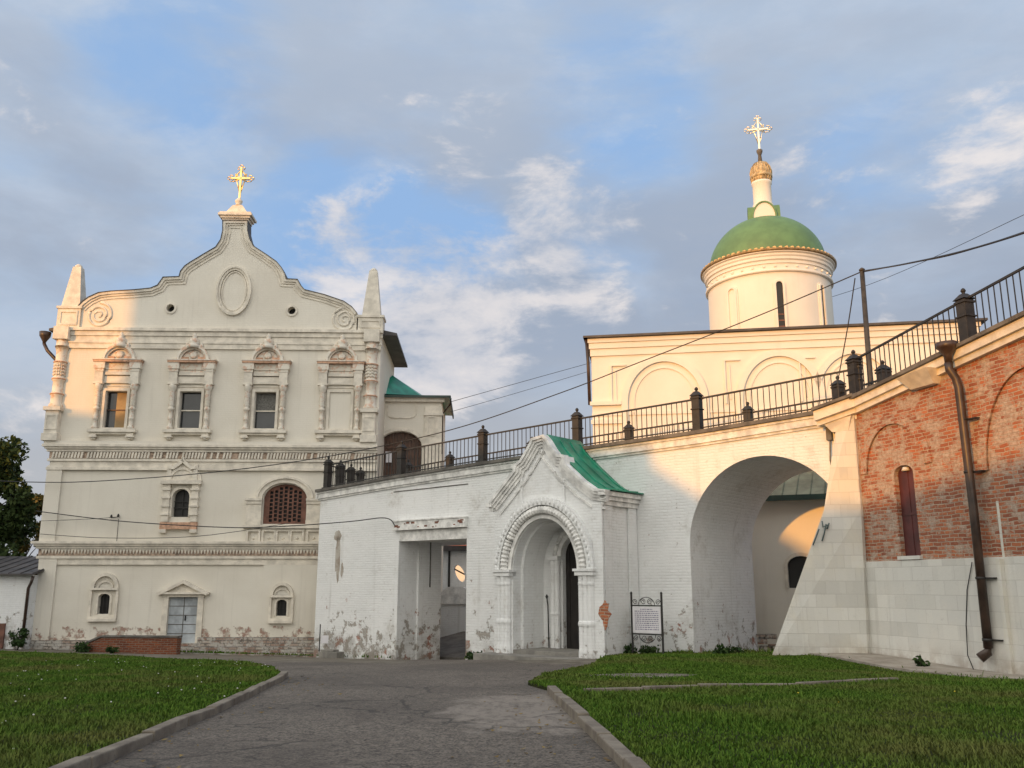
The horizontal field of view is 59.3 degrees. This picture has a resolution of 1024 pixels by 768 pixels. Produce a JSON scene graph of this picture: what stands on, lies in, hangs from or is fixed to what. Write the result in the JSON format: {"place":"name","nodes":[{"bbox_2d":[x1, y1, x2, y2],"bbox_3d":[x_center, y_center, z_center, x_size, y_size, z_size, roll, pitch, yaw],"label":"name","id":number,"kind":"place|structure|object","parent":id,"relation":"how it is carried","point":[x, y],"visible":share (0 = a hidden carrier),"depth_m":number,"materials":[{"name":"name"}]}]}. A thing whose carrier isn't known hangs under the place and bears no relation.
{"place":"outdoors","nodes":[
{"label":"outdoors","id":0,"kind":"place"},
{"bbox_2d":[0,650,280,767],"bbox_3d":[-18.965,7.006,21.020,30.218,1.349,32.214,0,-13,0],"label":"lawn","id":1,"kind":"structure","parent":0,"point":[89,725],"depth_m":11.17,"materials":[{"name":"plant"}]},
{"bbox_2d":[5,660,268,749],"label":"clover flowers","id":2,"kind":"object","parent":1,"relation":"on","point":[121,670],"visible":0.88,"depth_m":16.51,"materials":[{"name":"plant"}]},
{"bbox_2d":[0,649,595,664],"bbox_3d":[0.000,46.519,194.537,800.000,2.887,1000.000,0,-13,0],"label":"ground","id":3,"kind":"structure","parent":0,"point":[255,659],"depth_m":34.69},
{"bbox_2d":[0,444,24,554],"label":"tree","id":4,"kind":"object","parent":3,"relation":"on","point":[19,471],"visible":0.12,"depth_m":52.30,"materials":[{"name":"green plant"}]},
{"bbox_2d":[8,627,28,649],"bbox_3d":[-21.759,11.240,39.727,0.876,0.996,0.773,0,-13,0],"label":"weed bush","id":5,"kind":"object","parent":3,"relation":"on","point":[19,640],"visible":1,"depth_m":39.62,"materials":[{"name":"green plant"}]},
{"bbox_2d":[0,434,38,555],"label":"tree","id":6,"kind":"object","parent":3,"relation":"on","point":[14,495],"visible":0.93,"depth_m":50.21,"materials":[{"name":"green plant"}]},
{"bbox_2d":[0,556,44,648],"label":"brick hut","id":7,"kind":"object","parent":3,"relation":"on","point":[18,583],"visible":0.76,"depth_m":41.15,"materials":[{"name":"white paint"}]},
{"bbox_2d":[0,623,5,648],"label":"door","id":8,"kind":"structure","parent":7,"relation":"in","point":[2,625],"depth_m":40.66,"materials":[{"name":"brown wood"}]},
{"bbox_2d":[12,492,43,574],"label":"tree","id":9,"kind":"object","parent":3,"relation":"on","point":[38,498],"visible":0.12,"depth_m":59.03,"materials":[{"name":"green plant"}]},
{"bbox_2d":[72,641,92,652],"bbox_3d":[-18.637,11.423,39.033,0.787,0.589,0.842,0,-13,0],"label":"weed bush","id":10,"kind":"object","parent":3,"relation":"on","point":[82,647],"visible":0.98,"depth_m":38.88,"materials":[{"name":"green plant"}]},
{"bbox_2d":[105,645,119,652],"bbox_3d":[-17.193,11.435,38.717,0.622,0.420,0.551,0,-13,0],"label":"weed bush","id":11,"kind":"object","parent":3,"relation":"on","point":[110,649],"visible":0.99,"depth_m":38.61,"materials":[{"name":"green plant"}]},
{"bbox_2d":[78,635,182,654],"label":"brick wall","id":12,"kind":"structure","parent":3,"relation":"on","point":[153,644],"depth_m":39.23,"materials":[{"name":"red brick"}]},
{"bbox_2d":[49,671,287,767],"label":"kerb","id":13,"kind":"structure","parent":3,"relation":"on","point":[101,756],"depth_m":10.17,"materials":[{"name":"concrete"}]},
{"bbox_2d":[30,165,407,656],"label":"palace","id":14,"kind":"structure","parent":3,"relation":"on","point":[234,348],"depth_m":43.53,"materials":[{"name":"beige paint"}]},
{"bbox_2d":[47,517,114,520],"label":"overhead wire","id":15,"kind":"object","parent":14,"relation":"attached to","point":[76,519],"visible":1,"depth_m":42.32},
{"bbox_2d":[86,573,119,621],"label":"window","id":16,"kind":"structure","parent":14,"relation":"in","point":[106,599],"depth_m":41.87,"materials":[{"name":"paint"}]},
{"bbox_2d":[87,332,144,439],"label":"window","id":17,"kind":"structure","parent":14,"relation":"in","point":[118,365],"depth_m":44.01,"materials":[{"name":"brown wood"}]},
{"bbox_2d":[43,523,288,537],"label":"overhead wire","id":18,"kind":"object","parent":14,"relation":"attached to","point":[170,537],"visible":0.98,"depth_m":41.93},
{"bbox_2d":[158,455,202,532],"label":"window","id":19,"kind":"structure","parent":14,"relation":"in","point":[186,501],"depth_m":42.96,"materials":[{"name":"metal"}]},
{"bbox_2d":[167,597,197,642],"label":"door","id":20,"kind":"structure","parent":14,"relation":"in","point":[182,610],"depth_m":41.98,"materials":[{"name":"grey metal"}]},
{"bbox_2d":[162,332,217,439],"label":"window","id":21,"kind":"structure","parent":14,"relation":"in","point":[189,366],"depth_m":44.14,"materials":[{"name":"beige glass"}]},
{"bbox_2d":[36,511,394,527],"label":"overhead wire","id":22,"kind":"object","parent":14,"relation":"attached to","point":[219,527],"visible":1,"depth_m":40.95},
{"bbox_2d":[238,333,291,440],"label":"window","id":23,"kind":"structure","parent":14,"relation":"in","point":[264,367],"depth_m":44.27,"materials":[{"name":"beige glass"}]},
{"bbox_2d":[268,583,293,622],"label":"window","id":24,"kind":"structure","parent":14,"relation":"in","point":[283,605],"depth_m":42.00,"materials":[{"name":"metal"}]},
{"bbox_2d":[243,476,319,546],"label":"window","id":25,"kind":"structure","parent":14,"relation":"in","point":[285,503],"depth_m":43.13,"materials":[{"name":"white paint"}]},
{"bbox_2d":[314,334,365,440],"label":"window","id":26,"kind":"structure","parent":14,"relation":"in","point":[337,362],"depth_m":44.32,"materials":[{"name":"beige paint"}]},
{"bbox_2d":[180,649,312,655],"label":"wall weeds","id":27,"kind":"object","parent":3,"relation":"on","point":[216,651],"depth_m":40.52,"materials":[{"name":"green plant"}]},
{"bbox_2d":[318,624,328,654],"bbox_3d":[-8.180,11.186,39.102,0.402,1.450,0.050,0,-13,0],"label":"notice post","id":28,"kind":"object","parent":3,"relation":"on","point":[324,638],"visible":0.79,"depth_m":39.11,"materials":[{"name":"metal"}]},
{"bbox_2d":[318,649,343,657],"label":"stone block","id":29,"kind":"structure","parent":3,"relation":"on","point":[330,653],"depth_m":38.24,"materials":[{"name":"grey stone"}]},
{"bbox_2d":[317,654,390,657],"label":"wall weeds","id":30,"kind":"object","parent":3,"relation":"on","point":[366,655],"depth_m":37.64,"materials":[{"name":"green plant"}]},
{"bbox_2d":[383,375,453,591],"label":"palace annex","id":31,"kind":"object","parent":3,"relation":"on","point":[410,413],"visible":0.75,"depth_m":46.95,"materials":[{"name":"beige paint"}]},
{"bbox_2d":[383,432,421,476],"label":"door","id":32,"kind":"structure","parent":31,"relation":"in","point":[398,437],"depth_m":46.86,"materials":[{"name":"brown wood"}]},
{"bbox_2d":[451,372,585,411],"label":"overhead wire","id":33,"kind":"object","parent":31,"relation":"attached to","point":[518,392],"visible":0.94,"depth_m":49.07,"materials":[{"name":"black metal"}]},
{"bbox_2d":[451,215,1022,401],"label":"overhead wire","id":34,"kind":"object","parent":31,"relation":"attached to","point":[832,296],"visible":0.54,"depth_m":47.46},
{"bbox_2d":[440,587,465,636],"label":"courtyard wall","id":35,"kind":"structure","parent":3,"relation":"on","point":[453,612],"depth_m":46.00,"materials":[{"name":"white paint"}]},
{"bbox_2d":[443,546,466,589],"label":"wall","id":36,"kind":"structure","parent":3,"relation":"on","point":[454,557],"depth_m":54.80,"materials":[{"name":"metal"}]},
{"bbox_2d":[453,545,466,581],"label":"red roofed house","id":37,"kind":"structure","parent":3,"relation":"on","point":[460,577],"depth_m":89.97,"materials":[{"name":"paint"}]},
{"bbox_2d":[465,650,482,659],"bbox_3d":[-1.361,9.887,32.675,0.744,0.421,0.496,3,-13,-15],"label":"weed bush","id":38,"kind":"object","parent":3,"relation":"on","point":[469,654],"visible":0.43,"depth_m":32.55,"materials":[{"name":"green plant"}]},
{"bbox_2d":[473,434,643,659],"bbox_3d":[1.562,6.816,30.523,5.162,10.212,2.996,-10,-16,38],"label":"portal porch","id":39,"kind":"object","parent":3,"relation":"on","point":[565,569],"visible":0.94,"depth_m":30.75,"materials":[{"name":"brick"}]},
{"bbox_2d":[566,542,578,648],"bbox_3d":[2.397,8.581,31.052,1.310,6.598,0.050,-10,-16,38],"label":"door","id":40,"kind":"structure","parent":39,"relation":"in","point":[572,604],"depth_m":31.49,"materials":[{"name":"black wood"}]},
{"bbox_2d":[313,411,856,659],"bbox_3d":[2.087,7.838,34.842,24.920,10.500,5.060,-10,-16,38],"label":"covered passage","id":41,"kind":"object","parent":3,"relation":"on","point":[707,492],"visible":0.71,"depth_m":32.37,"materials":[{"name":"white brick"}]},
{"bbox_2d":[332,460,365,485],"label":"iron railing","id":42,"kind":"object","parent":41,"relation":"on","point":[360,474],"visible":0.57,"depth_m":42.57,"materials":[{"name":"metal"}]},
{"bbox_2d":[322,362,861,487],"bbox_3d":[0.891,2.011,34.301,24.680,2.442,0.380,-10,-16,38],"label":"iron railing","id":43,"kind":"object","parent":41,"relation":"on","point":[695,399],"visible":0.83,"depth_m":32.98,"materials":[{"name":"metal"}]},
{"bbox_2d":[406,398,830,472],"bbox_3d":[3.629,2.467,36.513,22.691,2.349,0.380,-10,-16,38],"label":"iron railing","id":44,"kind":"object","parent":41,"relation":"on","point":[749,412],"visible":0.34,"depth_m":35.41,"materials":[{"name":"metal"}]},
{"bbox_2d":[859,268,872,385],"bbox_3d":[12.242,0.277,30.678,0.336,8.945,0.240,0,-13,0],"label":"utility pole","id":45,"kind":"object","parent":41,"relation":"on","point":[865,314],"visible":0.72,"depth_m":31.16,"materials":[{"name":"metal"}]},
{"bbox_2d":[2,272,859,482],"bbox_3d":[-6.888,0.808,39.178,41.785,6.075,4.058,-4,-13,18],"label":"overhead wire","id":46,"kind":"object","parent":45,"relation":"attached to","point":[464,425],"visible":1,"depth_m":37.98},
{"bbox_2d":[838,278,855,375],"bbox_3d":[11.851,-1.023,32.267,0.108,5.322,1.748,7,-14,-28],"label":"overhead wire","id":47,"kind":"object","parent":46,"relation":"attached to","point":[847,326],"visible":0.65,"depth_m":32.23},
{"bbox_2d":[863,231,1023,271],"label":"overhead wire","id":48,"kind":"object","parent":45,"relation":"attached to","point":[996,241],"visible":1,"depth_m":22.64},
{"bbox_2d":[547,686,650,767],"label":"kerb","id":49,"kind":"structure","parent":3,"relation":"on","point":[619,753],"depth_m":9.62,"materials":[{"name":"concrete"}]},
{"bbox_2d":[623,643,637,653],"bbox_3d":[3.656,8.689,29.338,0.911,0.587,0.747,0,-13,0],"label":"weed bush","id":50,"kind":"object","parent":3,"relation":"on","point":[628,648],"visible":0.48,"depth_m":29.18,"materials":[{"name":"green plant"}]},
{"bbox_2d":[583,677,897,691],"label":"kerb","id":51,"kind":"structure","parent":3,"relation":"on","point":[700,684],"depth_m":14.90,"materials":[{"name":"concrete"}]},
{"bbox_2d":[756,634,776,650],"bbox_3d":[9.166,9.409,32.305,1.190,0.886,0.683,0,-13,0],"label":"rubble pile","id":52,"kind":"object","parent":3,"relation":"on","point":[763,638],"visible":0.47,"depth_m":32.16,"materials":[{"name":"stone"}]},
{"bbox_2d":[583,115,987,444],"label":"cathedral","id":53,"kind":"structure","parent":3,"relation":"on","point":[766,256],"depth_m":42.56,"materials":[{"name":"paint"}]},
{"bbox_2d":[752,471,827,648],"bbox_3d":[11.110,7.129,35.928,9.700,8.758,3.909,-5,-14,21],"label":"annex","id":54,"kind":"object","parent":3,"relation":"on","point":[788,519],"visible":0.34,"depth_m":34.73,"materials":[{"name":"paint"}]},
{"bbox_2d":[784,553,807,587],"bbox_3d":[11.081,7.128,34.444,1.260,1.324,0.340,-5,-14,21],"label":"window","id":55,"kind":"structure","parent":54,"relation":"in","point":[795,565],"depth_m":34.61,"materials":[{"name":"black glass"}]},
{"bbox_2d":[772,310,1023,674],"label":"brick terrace","id":56,"kind":"structure","parent":3,"relation":"on","point":[887,565],"depth_m":23.60,"materials":[{"name":"stone"}]},
{"bbox_2d":[825,427,832,465],"bbox_3d":[9.501,2.000,26.831,0.160,1.753,0.140,-10,-16,38],"label":"junction box","id":57,"kind":"object","parent":56,"relation":"attached to","point":[829,435],"visible":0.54,"depth_m":26.86,"materials":[{"name":"grey metal"}]},
{"bbox_2d":[830,360,891,399],"bbox_3d":[11.112,0.253,28.655,0.400,1.560,2.600,4,-13,-17],"label":"iron railing","id":58,"kind":"object","parent":56,"relation":"on","point":[835,389],"visible":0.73,"depth_m":29.40,"materials":[{"name":"metal"}]},
{"bbox_2d":[845,266,1023,393],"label":"iron railing","id":59,"kind":"object","parent":56,"relation":"on","point":[965,313],"visible":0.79,"depth_m":23.35,"materials":[{"name":"metal"}]},
{"bbox_2d":[936,340,1003,661],"bbox_3d":[11.051,2.659,21.829,0.619,7.867,0.662,4,-13,-17],"label":"rain downpipe","id":60,"kind":"object","parent":56,"relation":"attached to","point":[946,349],"visible":1,"depth_m":21.76,"materials":[{"name":"metal"}]},
{"bbox_2d":[966,562,973,668],"bbox_3d":[11.072,5.621,21.770,0.122,2.581,0.429,4,-13,-17],"label":"hanging cable","id":61,"kind":"object","parent":56,"relation":"hanging from","point":[966,614],"visible":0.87,"depth_m":21.91,"materials":[{"name":"metal"}]},
{"bbox_2d":[912,655,930,666],"bbox_3d":[10.008,6.817,21.970,0.371,0.445,0.464,-9,-16,36],"label":"weed bush","id":62,"kind":"object","parent":3,"relation":"on","point":[919,661],"visible":0.73,"depth_m":21.93,"materials":[{"name":"green plant"}]},
{"bbox_2d":[97,659,619,767],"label":"road","id":63,"kind":"structure","parent":0,"point":[428,713],"depth_m":11.02,"materials":[{"name":"grey asphalt"}]},
{"bbox_2d":[114,676,611,767],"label":"fallen leaves","id":64,"kind":"object","parent":63,"relation":"on","point":[451,756],"visible":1,"depth_m":10.26,"materials":[{"name":"brown plant"}]},
{"bbox_2d":[440,631,465,659],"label":"sloping path","id":65,"kind":"structure","parent":0,"point":[452,646],"depth_m":41.41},
{"bbox_2d":[0,0,1023,555],"label":"sky","id":66,"kind":"structure","parent":0,"point":[520,181],"materials":[{"name":"blue"}]},
{"bbox_2d":[528,650,1023,767],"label":"grass","id":67,"kind":"structure","parent":0,"point":[772,748],"depth_m":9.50,"materials":[{"name":"plant"}]},
{"bbox_2d":[591,673,694,677],"bbox_3d":[2.536,5.942,17.874,2.413,0.357,1.416,0,-13,0],"label":"dirt patch","id":68,"kind":"object","parent":67,"relation":"on","point":[652,674],"visible":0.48,"depth_m":18.12,"materials":[{"name":"brown soil"}]},
{"bbox_2d":[630,592,663,653],"bbox_3d":[4.242,7.684,28.254,1.190,2.279,0.090,-10,-16,38],"label":"information sign","id":69,"kind":"object","parent":67,"relation":"on","point":[644,620],"visible":1,"depth_m":28.29,"materials":[{"name":"metal"}]},
{"bbox_2d":[637,645,659,653],"bbox_3d":[4.327,8.455,28.400,0.689,0.462,0.604,9,-16,-36],"label":"weed bush","id":70,"kind":"object","parent":67,"relation":"on","point":[651,649],"visible":0.73,"depth_m":28.35,"materials":[{"name":"green plant"}]},
{"bbox_2d":[656,649,694,652],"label":"wall weeds","id":71,"kind":"object","parent":67,"relation":"on","point":[683,651],"depth_m":28.66,"materials":[{"name":"green plant"}]},
{"bbox_2d":[712,643,746,653],"bbox_3d":[6.573,8.135,27.314,1.042,0.544,0.871,0,-13,0],"label":"weed bush","id":72,"kind":"object","parent":67,"relation":"on","point":[722,649],"visible":0.64,"depth_m":27.23,"materials":[{"name":"green plant"}]},
{"bbox_2d":[702,646,774,652],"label":"wall weeds","id":73,"kind":"object","parent":67,"relation":"on","point":[749,650],"depth_m":27.71,"materials":[{"name":"green plant"}]},
{"bbox_2d":[813,653,1020,678],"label":"wall weeds","id":74,"kind":"object","parent":67,"relation":"on","point":[957,674],"depth_m":19.06,"materials":[{"name":"green plant"}]},
{"bbox_2d":[810,653,1023,679],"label":"pavement","id":75,"kind":"structure","parent":0,"point":[889,662],"depth_m":21.98,"materials":[{"name":"grey concrete"}]}
]}

